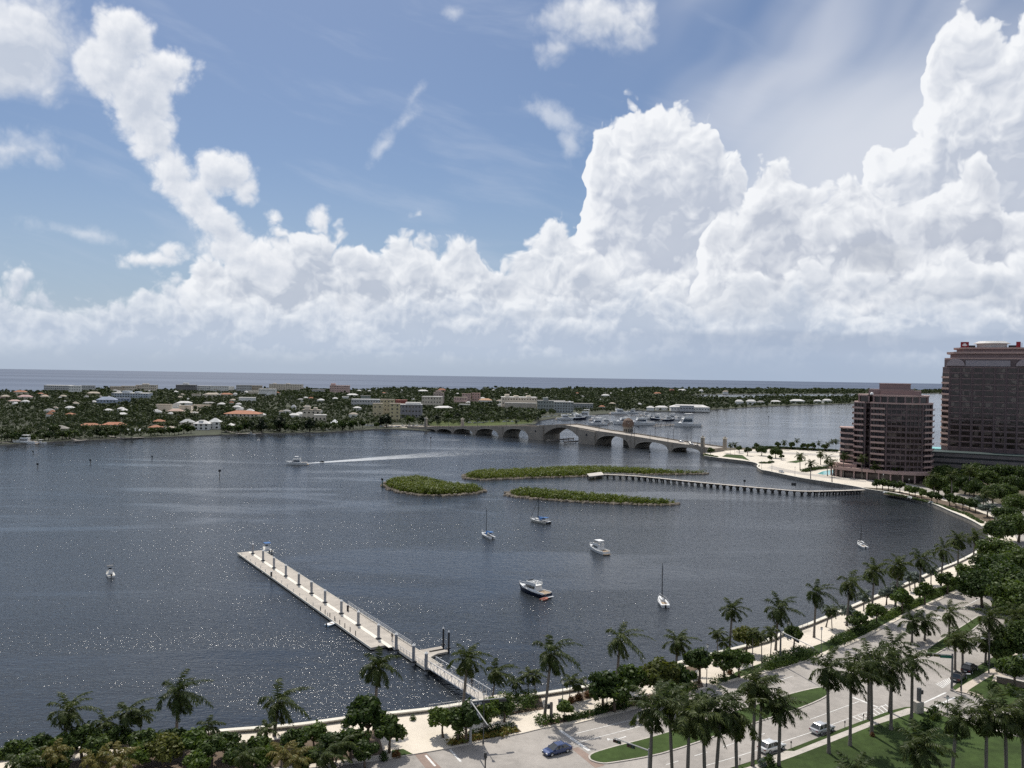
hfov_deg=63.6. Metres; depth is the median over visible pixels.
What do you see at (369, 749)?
shade tree
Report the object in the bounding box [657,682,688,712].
shade tree
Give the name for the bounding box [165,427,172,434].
shore tree
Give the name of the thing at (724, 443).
bridge pylon
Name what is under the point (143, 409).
woods
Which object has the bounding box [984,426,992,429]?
window
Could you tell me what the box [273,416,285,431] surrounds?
shore tree
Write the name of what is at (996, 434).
window
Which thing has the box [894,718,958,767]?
royal palm
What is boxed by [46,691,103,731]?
royal palm
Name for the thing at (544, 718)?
hedge
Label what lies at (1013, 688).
shrub
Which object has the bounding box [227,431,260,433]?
island dock
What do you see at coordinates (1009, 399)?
window
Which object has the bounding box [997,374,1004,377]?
window
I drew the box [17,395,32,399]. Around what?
house
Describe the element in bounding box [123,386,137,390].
building
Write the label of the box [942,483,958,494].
shade tree
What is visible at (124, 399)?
building
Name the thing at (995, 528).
tree
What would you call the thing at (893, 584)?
silver palm
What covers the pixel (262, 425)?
shore tree
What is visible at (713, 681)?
hedge
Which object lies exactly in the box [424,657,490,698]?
gangway
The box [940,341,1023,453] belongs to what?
office tower
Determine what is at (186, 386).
building
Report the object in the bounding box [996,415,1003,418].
window
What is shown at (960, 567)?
shade tree
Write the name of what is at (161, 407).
building
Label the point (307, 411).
building
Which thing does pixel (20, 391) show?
house
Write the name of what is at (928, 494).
shade tree
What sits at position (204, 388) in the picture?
building
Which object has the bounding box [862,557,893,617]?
royal palm
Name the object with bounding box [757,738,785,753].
car
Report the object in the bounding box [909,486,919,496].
shade tree
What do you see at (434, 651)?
side float
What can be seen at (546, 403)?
building
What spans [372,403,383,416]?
building
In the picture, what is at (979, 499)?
silver tree
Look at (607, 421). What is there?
motor yacht
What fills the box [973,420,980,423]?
window
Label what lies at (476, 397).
building
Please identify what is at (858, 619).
shade tree
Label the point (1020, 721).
royal palm
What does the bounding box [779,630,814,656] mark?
traffic signal
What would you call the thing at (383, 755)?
shrub
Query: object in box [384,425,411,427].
car park
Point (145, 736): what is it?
shade tree
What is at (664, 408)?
house
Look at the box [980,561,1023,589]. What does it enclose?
tree
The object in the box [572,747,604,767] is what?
crossing
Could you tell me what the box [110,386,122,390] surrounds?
building
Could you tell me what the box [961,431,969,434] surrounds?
window
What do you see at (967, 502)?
shade tree
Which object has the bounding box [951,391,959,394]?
window
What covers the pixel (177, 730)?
shade tree
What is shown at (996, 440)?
window
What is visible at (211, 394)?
house
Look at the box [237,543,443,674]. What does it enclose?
floating dock
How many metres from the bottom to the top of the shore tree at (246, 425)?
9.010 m
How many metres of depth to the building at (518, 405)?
1340.39 m
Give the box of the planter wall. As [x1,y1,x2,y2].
[996,675,1023,687]
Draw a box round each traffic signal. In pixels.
[468,697,506,743]
[613,737,648,767]
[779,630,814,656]
[926,653,953,690]
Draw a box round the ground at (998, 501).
[703,448,1023,767]
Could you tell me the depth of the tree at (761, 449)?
619.35 m
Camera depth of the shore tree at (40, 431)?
656.31 m
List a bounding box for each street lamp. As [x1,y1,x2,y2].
[482,691,484,744]
[706,644,708,686]
[820,627,822,652]
[961,673,970,695]
[981,638,989,672]
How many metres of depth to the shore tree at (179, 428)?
736.80 m
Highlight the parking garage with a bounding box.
[932,450,1023,480]
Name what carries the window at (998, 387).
in the office tower at (982, 394)
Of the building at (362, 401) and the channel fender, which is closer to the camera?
the channel fender
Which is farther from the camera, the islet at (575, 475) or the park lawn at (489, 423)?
the park lawn at (489, 423)
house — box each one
[14,390,26,394]
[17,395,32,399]
[48,425,68,433]
[102,422,125,428]
[168,409,183,411]
[172,403,181,407]
[177,401,192,404]
[180,419,194,425]
[193,420,210,429]
[204,393,218,396]
[208,418,222,428]
[224,410,262,419]
[289,413,299,418]
[349,412,357,417]
[622,418,633,444]
[646,406,654,410]
[655,406,667,410]
[669,404,709,411]
[746,400,755,404]
[790,399,804,403]
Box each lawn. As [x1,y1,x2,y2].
[429,419,533,425]
[733,707,1020,767]
[953,653,1023,707]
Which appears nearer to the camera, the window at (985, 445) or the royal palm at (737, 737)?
the royal palm at (737, 737)
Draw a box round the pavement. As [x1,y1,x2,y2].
[705,449,893,488]
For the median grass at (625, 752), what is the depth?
131.86 m
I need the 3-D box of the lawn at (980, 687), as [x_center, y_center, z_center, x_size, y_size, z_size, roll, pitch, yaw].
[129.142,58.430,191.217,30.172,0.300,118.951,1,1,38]
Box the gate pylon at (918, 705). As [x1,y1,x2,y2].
[913,687,923,713]
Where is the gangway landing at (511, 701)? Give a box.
[474,693,522,715]
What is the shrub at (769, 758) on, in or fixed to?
on the lawn at (881, 747)
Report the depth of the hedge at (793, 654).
170.47 m
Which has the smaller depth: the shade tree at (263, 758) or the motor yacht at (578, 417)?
the shade tree at (263, 758)
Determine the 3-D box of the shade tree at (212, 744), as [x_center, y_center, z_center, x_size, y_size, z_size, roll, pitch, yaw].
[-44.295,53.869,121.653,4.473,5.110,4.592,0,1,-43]
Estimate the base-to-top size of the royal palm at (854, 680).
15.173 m
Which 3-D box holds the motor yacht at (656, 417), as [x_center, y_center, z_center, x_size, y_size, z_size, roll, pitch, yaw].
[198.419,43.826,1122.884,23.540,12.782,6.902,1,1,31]
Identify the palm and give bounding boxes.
[0,427,7,442]
[4,745,55,767]
[39,738,74,767]
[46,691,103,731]
[79,741,112,767]
[91,712,118,731]
[98,740,140,767]
[113,697,155,746]
[132,705,159,730]
[156,668,213,727]
[195,715,226,735]
[231,740,268,767]
[253,719,279,737]
[257,678,314,735]
[266,740,299,767]
[279,742,313,767]
[310,739,352,767]
[328,733,363,764]
[359,646,402,697]
[446,643,493,703]
[486,658,519,696]
[506,674,529,694]
[518,666,540,688]
[528,668,545,698]
[532,634,583,715]
[560,673,584,698]
[569,676,588,694]
[606,622,655,673]
[627,679,694,767]
[655,678,704,767]
[661,629,701,661]
[666,688,724,767]
[674,691,740,767]
[705,688,764,767]
[708,627,728,651]
[716,636,737,649]
[716,682,770,767]
[719,597,752,648]
[736,663,784,765]
[741,673,791,760]
[746,627,763,669]
[756,629,771,665]
[762,625,782,654]
[762,687,809,765]
[764,590,805,649]
[795,452,805,469]
[805,459,817,478]
[805,578,839,636]
[808,645,861,753]
[816,451,824,464]
[821,604,839,626]
[822,454,836,475]
[824,605,842,630]
[826,459,840,481]
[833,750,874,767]
[835,650,892,745]
[836,570,873,625]
[840,451,850,476]
[847,645,890,719]
[853,638,913,733]
[856,454,867,478]
[857,588,871,611]
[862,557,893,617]
[869,461,881,471]
[875,649,925,729]
[878,626,927,711]
[883,553,915,606]
[890,580,904,601]
[894,645,949,719]
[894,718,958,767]
[897,609,935,641]
[903,571,916,590]
[909,548,947,597]
[915,609,953,639]
[925,472,940,491]
[925,565,939,583]
[930,696,983,767]
[932,537,965,585]
[937,599,974,636]
[941,627,974,670]
[945,467,964,501]
[946,530,973,575]
[947,626,985,665]
[954,687,1023,767]
[961,464,977,495]
[964,528,986,562]
[969,626,1002,662]
[975,602,1014,665]
[976,488,995,504]
[984,685,1023,767]
[994,684,1023,767]
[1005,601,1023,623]
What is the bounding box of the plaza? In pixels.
[992,669,1023,680]
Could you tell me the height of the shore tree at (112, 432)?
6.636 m
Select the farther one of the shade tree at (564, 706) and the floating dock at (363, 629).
the floating dock at (363, 629)
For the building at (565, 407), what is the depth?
1274.55 m
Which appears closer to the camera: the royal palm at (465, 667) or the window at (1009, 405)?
the royal palm at (465, 667)
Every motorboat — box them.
[106,565,114,577]
[263,542,273,553]
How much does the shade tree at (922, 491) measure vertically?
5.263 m
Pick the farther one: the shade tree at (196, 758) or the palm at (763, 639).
the palm at (763, 639)
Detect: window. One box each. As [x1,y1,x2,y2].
[950,431,958,434]
[950,442,957,445]
[951,385,959,388]
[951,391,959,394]
[951,402,958,405]
[951,408,958,411]
[951,425,958,428]
[952,368,959,371]
[952,374,959,377]
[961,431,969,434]
[961,437,969,440]
[962,391,970,394]
[962,397,970,400]
[962,408,969,411]
[962,414,969,417]
[962,420,969,423]
[963,368,970,371]
[963,374,970,377]
[972,443,980,446]
[973,397,981,400]
[973,403,981,406]
[973,409,981,412]
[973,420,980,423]
[973,426,980,429]
[974,368,981,371]
[974,374,981,377]
[974,380,981,383]
[984,409,992,412]
[984,415,992,418]
[984,421,992,424]
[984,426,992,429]
[984,432,991,435]
[984,438,991,441]
[984,444,991,447]
[985,368,993,371]
[985,374,993,377]
[985,380,993,383]
[985,386,992,389]
[985,403,992,406]
[995,427,1003,430]
[995,433,1003,436]
[995,438,1003,442]
[995,444,1003,447]
[996,386,1004,389]
[996,392,1004,395]
[996,398,1004,401]
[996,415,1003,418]
[996,421,1003,424]
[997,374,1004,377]
[997,380,1004,383]
[1007,410,1015,413]
[1007,416,1015,419]
[1007,421,1015,424]
[1007,427,1015,430]
[1007,433,1015,436]
[1007,439,1014,442]
[1007,445,1014,448]
[1008,369,1016,372]
[1008,380,1016,383]
[1008,386,1016,389]
[1008,392,1016,395]
[1008,398,1015,401]
[1008,404,1015,407]
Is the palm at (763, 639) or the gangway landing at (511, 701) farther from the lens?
the palm at (763, 639)
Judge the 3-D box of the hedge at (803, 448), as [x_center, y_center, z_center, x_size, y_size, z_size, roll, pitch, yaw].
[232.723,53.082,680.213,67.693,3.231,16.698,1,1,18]
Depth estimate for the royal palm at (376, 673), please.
136.14 m
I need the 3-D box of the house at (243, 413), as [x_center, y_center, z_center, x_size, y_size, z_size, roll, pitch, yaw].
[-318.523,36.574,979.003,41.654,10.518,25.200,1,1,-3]
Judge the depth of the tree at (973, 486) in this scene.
413.62 m
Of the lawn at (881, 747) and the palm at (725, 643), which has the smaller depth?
the lawn at (881, 747)
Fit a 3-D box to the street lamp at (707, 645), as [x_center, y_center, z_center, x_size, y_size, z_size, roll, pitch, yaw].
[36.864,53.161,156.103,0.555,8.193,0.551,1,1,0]
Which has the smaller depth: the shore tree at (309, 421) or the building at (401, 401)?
the shore tree at (309, 421)
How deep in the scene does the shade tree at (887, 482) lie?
434.51 m
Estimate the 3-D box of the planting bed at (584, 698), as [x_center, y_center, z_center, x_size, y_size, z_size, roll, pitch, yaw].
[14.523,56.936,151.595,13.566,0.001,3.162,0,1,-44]
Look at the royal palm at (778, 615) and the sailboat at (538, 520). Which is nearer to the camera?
the royal palm at (778, 615)
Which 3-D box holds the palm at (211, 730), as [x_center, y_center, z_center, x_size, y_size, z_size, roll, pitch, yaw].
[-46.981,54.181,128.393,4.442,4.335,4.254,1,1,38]
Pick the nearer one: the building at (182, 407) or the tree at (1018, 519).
the tree at (1018, 519)
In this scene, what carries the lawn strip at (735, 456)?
on the pavement
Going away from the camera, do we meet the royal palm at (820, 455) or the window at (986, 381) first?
the window at (986, 381)
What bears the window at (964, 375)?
in the office tower at (982, 394)
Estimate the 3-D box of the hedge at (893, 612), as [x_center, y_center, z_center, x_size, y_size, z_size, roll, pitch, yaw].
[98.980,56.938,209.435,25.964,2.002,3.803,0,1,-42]
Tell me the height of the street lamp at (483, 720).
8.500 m
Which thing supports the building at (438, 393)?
on the island
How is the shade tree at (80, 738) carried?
on the promenade
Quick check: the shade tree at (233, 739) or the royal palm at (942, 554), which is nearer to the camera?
the shade tree at (233, 739)
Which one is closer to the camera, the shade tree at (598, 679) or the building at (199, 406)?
the shade tree at (598, 679)
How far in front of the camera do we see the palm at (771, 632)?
173.69 m
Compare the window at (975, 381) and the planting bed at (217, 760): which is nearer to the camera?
the planting bed at (217, 760)
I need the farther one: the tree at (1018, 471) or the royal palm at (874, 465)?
the royal palm at (874, 465)
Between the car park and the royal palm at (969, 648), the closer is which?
the royal palm at (969, 648)
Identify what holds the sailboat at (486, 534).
on the water
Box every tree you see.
[0,739,24,765]
[10,432,19,439]
[13,745,44,767]
[16,432,27,438]
[21,425,30,431]
[21,732,53,752]
[29,434,35,440]
[36,430,45,438]
[39,750,73,767]
[44,431,52,439]
[48,423,60,432]
[49,730,75,749]
[57,431,67,439]
[65,720,105,758]
[80,736,110,760]
[97,723,135,754]
[108,430,116,435]
[124,740,150,767]
[126,727,163,746]
[141,732,185,767]
[162,727,186,736]
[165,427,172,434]
[175,426,182,434]
[175,726,207,752]
[180,424,188,433]
[182,748,212,767]
[186,425,195,431]
[195,733,227,766]
[219,731,241,754]
[221,743,250,767]
[234,425,241,432]
[242,422,249,430]
[245,734,272,765]
[248,421,256,432]
[249,743,283,767]
[257,418,267,432]
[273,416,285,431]
[279,728,309,749]
[282,424,288,429]
[292,745,320,767]
[299,719,329,746]
[304,418,315,431]
[317,731,348,760]
[337,420,347,429]
[340,727,371,761]
[345,693,387,742]
[348,420,357,428]
[353,739,379,767]
[358,420,365,427]
[371,712,407,752]
[377,416,384,424]
[381,413,391,426]
[406,416,413,423]
[427,706,450,737]
[444,413,452,417]
[445,706,472,742]
[449,696,482,742]
[479,696,499,724]
[496,696,515,721]
[556,698,574,719]
[586,670,621,708]
[602,674,634,711]
[617,663,648,702]
[641,656,682,694]
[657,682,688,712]
[672,660,696,688]
[682,647,713,683]
[692,690,714,707]
[707,447,714,454]
[711,647,737,678]
[730,649,754,677]
[732,625,758,651]
[744,447,751,455]
[755,445,767,455]
[769,447,782,457]
[783,625,803,646]
[839,604,856,615]
[845,610,868,629]
[865,603,888,622]
[871,479,882,489]
[878,586,895,604]
[882,480,890,490]
[889,480,897,491]
[889,587,914,612]
[894,480,905,491]
[904,485,911,494]
[908,571,925,588]
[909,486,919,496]
[912,582,936,604]
[918,488,926,497]
[922,475,954,492]
[926,491,934,500]
[930,464,955,476]
[931,491,942,503]
[934,571,957,593]
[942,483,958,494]
[944,493,954,505]
[950,495,961,507]
[953,569,1005,607]
[954,475,976,494]
[954,563,972,572]
[955,469,971,477]
[957,497,965,508]
[961,462,992,476]
[962,479,985,496]
[962,497,973,510]
[965,552,1017,574]
[968,500,981,512]
[972,496,986,503]
[974,470,1000,484]
[974,536,1022,558]
[978,502,997,516]
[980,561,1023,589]
[981,483,1006,503]
[982,517,1020,538]
[984,578,1023,617]
[984,637,1013,659]
[987,462,1015,482]
[990,619,1023,655]
[991,505,1023,517]
[993,482,1019,498]
[994,653,1023,687]
[997,512,1023,541]
[997,546,1023,570]
[998,474,1023,490]
[1001,492,1023,510]
[1003,465,1023,477]
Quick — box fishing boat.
[286,456,307,464]
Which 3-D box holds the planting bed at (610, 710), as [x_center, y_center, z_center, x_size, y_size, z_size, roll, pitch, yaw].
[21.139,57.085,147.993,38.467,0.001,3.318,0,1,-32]
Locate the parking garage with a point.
(956, 459)
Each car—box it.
[541,740,571,756]
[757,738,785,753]
[809,720,835,735]
[950,671,966,681]
[961,662,977,673]
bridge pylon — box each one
[424,417,427,426]
[700,436,704,447]
[722,436,727,449]
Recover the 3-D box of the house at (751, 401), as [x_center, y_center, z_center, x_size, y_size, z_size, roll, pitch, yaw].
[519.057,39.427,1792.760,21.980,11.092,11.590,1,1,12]
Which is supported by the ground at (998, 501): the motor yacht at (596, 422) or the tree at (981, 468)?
the tree at (981, 468)
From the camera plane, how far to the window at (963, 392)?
515.34 m
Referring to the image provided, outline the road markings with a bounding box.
[425,598,979,765]
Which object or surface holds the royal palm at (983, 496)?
on the ground at (998, 501)
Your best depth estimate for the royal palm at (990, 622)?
169.50 m
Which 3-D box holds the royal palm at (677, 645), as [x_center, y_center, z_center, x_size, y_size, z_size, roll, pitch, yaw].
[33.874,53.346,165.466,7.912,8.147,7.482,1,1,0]
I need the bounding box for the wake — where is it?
[308,457,388,463]
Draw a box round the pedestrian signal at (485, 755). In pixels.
[484,752,486,767]
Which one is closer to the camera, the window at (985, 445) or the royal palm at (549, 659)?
the royal palm at (549, 659)
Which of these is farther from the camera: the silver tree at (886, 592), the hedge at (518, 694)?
the silver tree at (886, 592)
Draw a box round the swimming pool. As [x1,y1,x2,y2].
[817,470,832,474]
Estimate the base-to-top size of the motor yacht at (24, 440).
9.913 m
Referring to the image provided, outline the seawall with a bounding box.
[0,455,989,760]
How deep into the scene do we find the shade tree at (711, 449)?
613.80 m
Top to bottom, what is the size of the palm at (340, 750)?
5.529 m
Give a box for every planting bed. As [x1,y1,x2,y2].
[34,730,382,767]
[510,697,543,713]
[543,681,703,725]
[573,691,591,701]
[644,666,696,685]
[886,491,997,521]
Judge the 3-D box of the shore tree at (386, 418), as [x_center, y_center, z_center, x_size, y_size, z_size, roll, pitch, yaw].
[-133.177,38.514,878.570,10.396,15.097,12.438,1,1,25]
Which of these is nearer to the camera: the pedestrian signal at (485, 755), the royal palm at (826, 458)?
the pedestrian signal at (485, 755)
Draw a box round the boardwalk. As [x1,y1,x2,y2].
[587,472,865,494]
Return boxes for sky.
[0,0,1023,383]
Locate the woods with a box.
[0,385,941,440]
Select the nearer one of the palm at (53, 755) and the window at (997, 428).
the palm at (53, 755)
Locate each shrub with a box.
[340,717,349,727]
[379,751,388,761]
[392,748,400,757]
[568,695,574,703]
[575,692,583,700]
[757,757,766,766]
[764,754,775,766]
[918,717,936,730]
[926,705,941,720]
[986,679,999,689]
[1004,683,1018,696]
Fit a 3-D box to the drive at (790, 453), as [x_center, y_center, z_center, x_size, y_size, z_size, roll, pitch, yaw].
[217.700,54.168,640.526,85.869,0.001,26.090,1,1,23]
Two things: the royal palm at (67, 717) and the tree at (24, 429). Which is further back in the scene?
the tree at (24, 429)
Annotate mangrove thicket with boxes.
[385,474,482,494]
[465,465,706,478]
[510,486,674,503]
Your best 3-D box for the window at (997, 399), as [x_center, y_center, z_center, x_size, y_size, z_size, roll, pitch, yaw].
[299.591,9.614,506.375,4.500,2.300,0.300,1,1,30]
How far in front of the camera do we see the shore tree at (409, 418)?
931.26 m
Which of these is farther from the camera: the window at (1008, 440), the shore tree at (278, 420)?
the shore tree at (278, 420)
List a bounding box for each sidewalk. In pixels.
[746,708,1015,767]
[955,653,1023,697]
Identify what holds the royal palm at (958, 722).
on the lawn at (881, 747)
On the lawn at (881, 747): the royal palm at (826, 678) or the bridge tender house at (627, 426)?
the royal palm at (826, 678)
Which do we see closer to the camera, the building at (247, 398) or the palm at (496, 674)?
the palm at (496, 674)
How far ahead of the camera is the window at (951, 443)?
518.88 m
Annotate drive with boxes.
[736,451,839,456]
[767,466,865,481]
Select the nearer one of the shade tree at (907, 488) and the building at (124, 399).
the shade tree at (907, 488)
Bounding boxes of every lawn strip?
[392,749,411,754]
[721,586,958,681]
[722,454,749,460]
[789,460,807,462]
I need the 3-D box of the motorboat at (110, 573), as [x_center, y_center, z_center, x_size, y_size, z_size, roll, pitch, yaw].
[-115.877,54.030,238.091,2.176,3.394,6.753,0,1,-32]
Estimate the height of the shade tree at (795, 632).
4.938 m
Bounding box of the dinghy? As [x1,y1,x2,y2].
[324,621,334,626]
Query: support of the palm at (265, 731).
on the planting bed at (217, 760)
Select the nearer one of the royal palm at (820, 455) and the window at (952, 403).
the window at (952, 403)
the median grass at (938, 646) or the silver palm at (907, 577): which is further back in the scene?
the silver palm at (907, 577)
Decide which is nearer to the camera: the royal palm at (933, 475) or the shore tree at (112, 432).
the royal palm at (933, 475)
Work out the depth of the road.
139.44 m
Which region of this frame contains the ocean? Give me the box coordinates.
[0,369,941,391]
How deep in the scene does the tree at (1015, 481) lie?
420.15 m
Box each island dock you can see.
[109,435,144,439]
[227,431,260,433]
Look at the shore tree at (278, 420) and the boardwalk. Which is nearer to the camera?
the boardwalk
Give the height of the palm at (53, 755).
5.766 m
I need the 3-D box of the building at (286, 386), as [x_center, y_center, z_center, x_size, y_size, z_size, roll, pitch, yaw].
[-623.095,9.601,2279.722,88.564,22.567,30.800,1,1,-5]
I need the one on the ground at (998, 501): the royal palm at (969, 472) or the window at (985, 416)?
the royal palm at (969, 472)
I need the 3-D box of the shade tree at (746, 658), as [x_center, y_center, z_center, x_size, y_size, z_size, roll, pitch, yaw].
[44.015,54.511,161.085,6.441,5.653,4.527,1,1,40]
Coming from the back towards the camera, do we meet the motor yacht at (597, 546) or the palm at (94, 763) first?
the motor yacht at (597, 546)
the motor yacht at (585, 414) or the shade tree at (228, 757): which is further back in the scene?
the motor yacht at (585, 414)
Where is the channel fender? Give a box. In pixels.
[546,437,573,441]
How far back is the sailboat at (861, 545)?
295.39 m
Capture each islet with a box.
[385,485,482,495]
[467,472,702,479]
[509,492,669,505]
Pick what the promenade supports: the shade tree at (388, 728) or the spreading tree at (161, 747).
the shade tree at (388, 728)
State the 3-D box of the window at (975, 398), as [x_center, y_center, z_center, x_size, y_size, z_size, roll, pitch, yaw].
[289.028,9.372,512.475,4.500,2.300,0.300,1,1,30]
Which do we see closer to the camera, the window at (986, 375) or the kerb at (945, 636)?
the kerb at (945, 636)
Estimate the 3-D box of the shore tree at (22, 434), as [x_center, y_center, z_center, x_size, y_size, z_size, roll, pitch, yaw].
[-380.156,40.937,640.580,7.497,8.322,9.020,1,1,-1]
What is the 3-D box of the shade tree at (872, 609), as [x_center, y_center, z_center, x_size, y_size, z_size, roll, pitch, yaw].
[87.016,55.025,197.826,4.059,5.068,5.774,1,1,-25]
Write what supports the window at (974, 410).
in the office tower at (982, 394)
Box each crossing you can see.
[415,753,440,767]
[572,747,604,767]
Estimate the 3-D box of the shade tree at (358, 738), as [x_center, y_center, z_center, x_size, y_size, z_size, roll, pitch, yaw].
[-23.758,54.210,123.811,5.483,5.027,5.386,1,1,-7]
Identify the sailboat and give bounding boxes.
[482,508,495,538]
[530,498,550,523]
[658,563,669,607]
[857,521,867,548]
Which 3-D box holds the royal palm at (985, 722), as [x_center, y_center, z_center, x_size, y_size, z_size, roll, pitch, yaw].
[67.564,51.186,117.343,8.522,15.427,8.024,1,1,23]
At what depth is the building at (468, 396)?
1614.96 m
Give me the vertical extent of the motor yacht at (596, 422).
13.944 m
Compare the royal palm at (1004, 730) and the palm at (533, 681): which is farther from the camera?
the palm at (533, 681)
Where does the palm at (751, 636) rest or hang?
on the lawn strip at (826, 645)
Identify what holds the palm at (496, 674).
on the promenade
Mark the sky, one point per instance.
(739, 190)
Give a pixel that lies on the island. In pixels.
(211, 432)
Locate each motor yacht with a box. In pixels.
[12,437,39,443]
[519,578,553,597]
[555,410,573,419]
[573,413,586,419]
[577,409,595,417]
[588,417,607,424]
[590,539,610,554]
[602,418,613,423]
[609,407,628,414]
[612,416,629,423]
[626,408,638,413]
[633,415,655,425]
[650,415,663,419]
[660,415,674,420]
[674,410,701,426]
[674,416,681,420]
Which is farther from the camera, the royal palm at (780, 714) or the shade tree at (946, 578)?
the shade tree at (946, 578)
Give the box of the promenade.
[0,490,1016,767]
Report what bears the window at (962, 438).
in the office tower at (982, 394)
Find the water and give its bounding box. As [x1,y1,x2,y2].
[0,393,986,747]
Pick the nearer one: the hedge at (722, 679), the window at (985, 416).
the hedge at (722, 679)
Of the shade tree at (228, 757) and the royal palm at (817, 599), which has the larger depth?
the royal palm at (817, 599)
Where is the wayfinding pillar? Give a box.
[547,702,552,721]
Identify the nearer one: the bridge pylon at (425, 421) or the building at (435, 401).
the bridge pylon at (425, 421)
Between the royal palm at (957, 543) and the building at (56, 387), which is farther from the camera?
the building at (56, 387)
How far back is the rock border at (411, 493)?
407.63 m
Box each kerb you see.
[588,687,825,763]
[926,616,981,657]
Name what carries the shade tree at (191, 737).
on the promenade
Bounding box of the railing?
[429,699,466,707]
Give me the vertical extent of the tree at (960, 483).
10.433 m
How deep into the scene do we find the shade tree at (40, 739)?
120.48 m
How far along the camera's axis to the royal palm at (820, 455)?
562.67 m
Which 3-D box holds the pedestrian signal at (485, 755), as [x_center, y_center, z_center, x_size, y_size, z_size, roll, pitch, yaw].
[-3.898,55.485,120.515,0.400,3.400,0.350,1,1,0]
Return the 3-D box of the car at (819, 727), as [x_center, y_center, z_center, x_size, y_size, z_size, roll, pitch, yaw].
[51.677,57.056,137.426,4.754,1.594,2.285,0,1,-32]
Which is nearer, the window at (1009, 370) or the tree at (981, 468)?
the tree at (981, 468)
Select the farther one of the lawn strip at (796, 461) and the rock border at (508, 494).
the lawn strip at (796, 461)
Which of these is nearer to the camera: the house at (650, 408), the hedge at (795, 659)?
the hedge at (795, 659)
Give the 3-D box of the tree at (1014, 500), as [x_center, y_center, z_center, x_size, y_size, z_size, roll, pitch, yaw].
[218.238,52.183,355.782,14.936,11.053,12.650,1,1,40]
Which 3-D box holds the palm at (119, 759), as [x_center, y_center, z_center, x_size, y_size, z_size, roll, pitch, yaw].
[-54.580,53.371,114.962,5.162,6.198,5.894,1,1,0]
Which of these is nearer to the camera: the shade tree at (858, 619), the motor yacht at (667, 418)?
the shade tree at (858, 619)
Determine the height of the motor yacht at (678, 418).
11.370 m
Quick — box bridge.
[407,424,723,453]
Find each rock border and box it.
[380,482,486,496]
[461,471,708,480]
[503,489,679,505]
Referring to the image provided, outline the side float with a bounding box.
[420,626,450,657]
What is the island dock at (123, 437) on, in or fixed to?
in the water
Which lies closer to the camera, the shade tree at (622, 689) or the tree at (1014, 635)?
the shade tree at (622, 689)
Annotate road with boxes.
[325,481,1023,767]
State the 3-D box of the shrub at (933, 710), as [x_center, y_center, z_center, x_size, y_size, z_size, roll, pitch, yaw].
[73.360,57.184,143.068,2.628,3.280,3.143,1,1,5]
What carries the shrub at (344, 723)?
on the promenade
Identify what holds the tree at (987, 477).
on the ground at (998, 501)
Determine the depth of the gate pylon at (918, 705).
145.25 m
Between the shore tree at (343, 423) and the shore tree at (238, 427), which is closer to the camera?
the shore tree at (238, 427)
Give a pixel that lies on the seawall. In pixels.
(550, 693)
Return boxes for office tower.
[829,383,934,483]
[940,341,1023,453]
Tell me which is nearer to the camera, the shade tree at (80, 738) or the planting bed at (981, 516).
the shade tree at (80, 738)
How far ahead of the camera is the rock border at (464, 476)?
481.33 m
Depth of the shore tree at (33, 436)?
644.12 m
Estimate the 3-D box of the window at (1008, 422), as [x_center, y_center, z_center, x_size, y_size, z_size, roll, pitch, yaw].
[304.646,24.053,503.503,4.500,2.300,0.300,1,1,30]
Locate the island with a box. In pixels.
[0,390,940,445]
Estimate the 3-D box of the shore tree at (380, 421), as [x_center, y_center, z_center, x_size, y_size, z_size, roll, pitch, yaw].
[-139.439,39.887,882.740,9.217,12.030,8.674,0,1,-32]
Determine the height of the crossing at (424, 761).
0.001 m
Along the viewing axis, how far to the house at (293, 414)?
998.91 m
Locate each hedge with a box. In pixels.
[446,726,518,744]
[453,721,516,739]
[495,689,539,701]
[499,692,538,717]
[533,713,561,725]
[562,706,606,721]
[594,693,649,711]
[686,682,699,692]
[708,677,721,684]
[715,673,729,681]
[752,446,837,451]
[758,460,774,463]
[760,644,815,667]
[765,651,816,670]
[800,465,828,471]
[828,619,880,644]
[877,597,923,620]
[885,492,983,522]
[926,584,957,599]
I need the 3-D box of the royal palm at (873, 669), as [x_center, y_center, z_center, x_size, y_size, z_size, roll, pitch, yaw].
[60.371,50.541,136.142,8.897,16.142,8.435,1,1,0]
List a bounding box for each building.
[44,385,74,391]
[69,386,81,391]
[81,385,95,389]
[96,397,117,405]
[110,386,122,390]
[112,391,152,399]
[116,398,130,403]
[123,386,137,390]
[136,384,157,390]
[155,404,172,411]
[176,383,196,390]
[179,405,191,409]
[192,405,210,408]
[197,386,209,391]
[210,386,228,390]
[236,385,251,391]
[238,397,255,402]
[252,385,262,390]
[259,389,276,395]
[269,383,302,389]
[302,406,321,419]
[311,389,324,391]
[314,414,326,420]
[330,383,349,392]
[351,399,379,406]
[361,395,370,398]
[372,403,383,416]
[380,399,394,414]
[389,403,400,421]
[395,400,406,403]
[400,402,422,417]
[421,396,442,406]
[433,391,443,402]
[435,406,451,408]
[454,397,466,402]
[462,393,470,400]
[472,393,479,401]
[479,398,491,402]
[501,394,536,407]
[505,402,535,408]
[537,397,564,410]
[554,401,572,412]
[573,403,592,409]
[680,405,693,411]
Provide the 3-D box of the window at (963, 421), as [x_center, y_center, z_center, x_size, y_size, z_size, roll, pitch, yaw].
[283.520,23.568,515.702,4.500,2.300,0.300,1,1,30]
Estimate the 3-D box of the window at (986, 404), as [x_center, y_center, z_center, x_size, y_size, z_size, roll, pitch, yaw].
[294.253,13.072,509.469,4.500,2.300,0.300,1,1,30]
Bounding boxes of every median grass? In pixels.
[590,687,825,761]
[927,616,982,652]
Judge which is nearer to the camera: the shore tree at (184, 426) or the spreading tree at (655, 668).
the spreading tree at (655, 668)

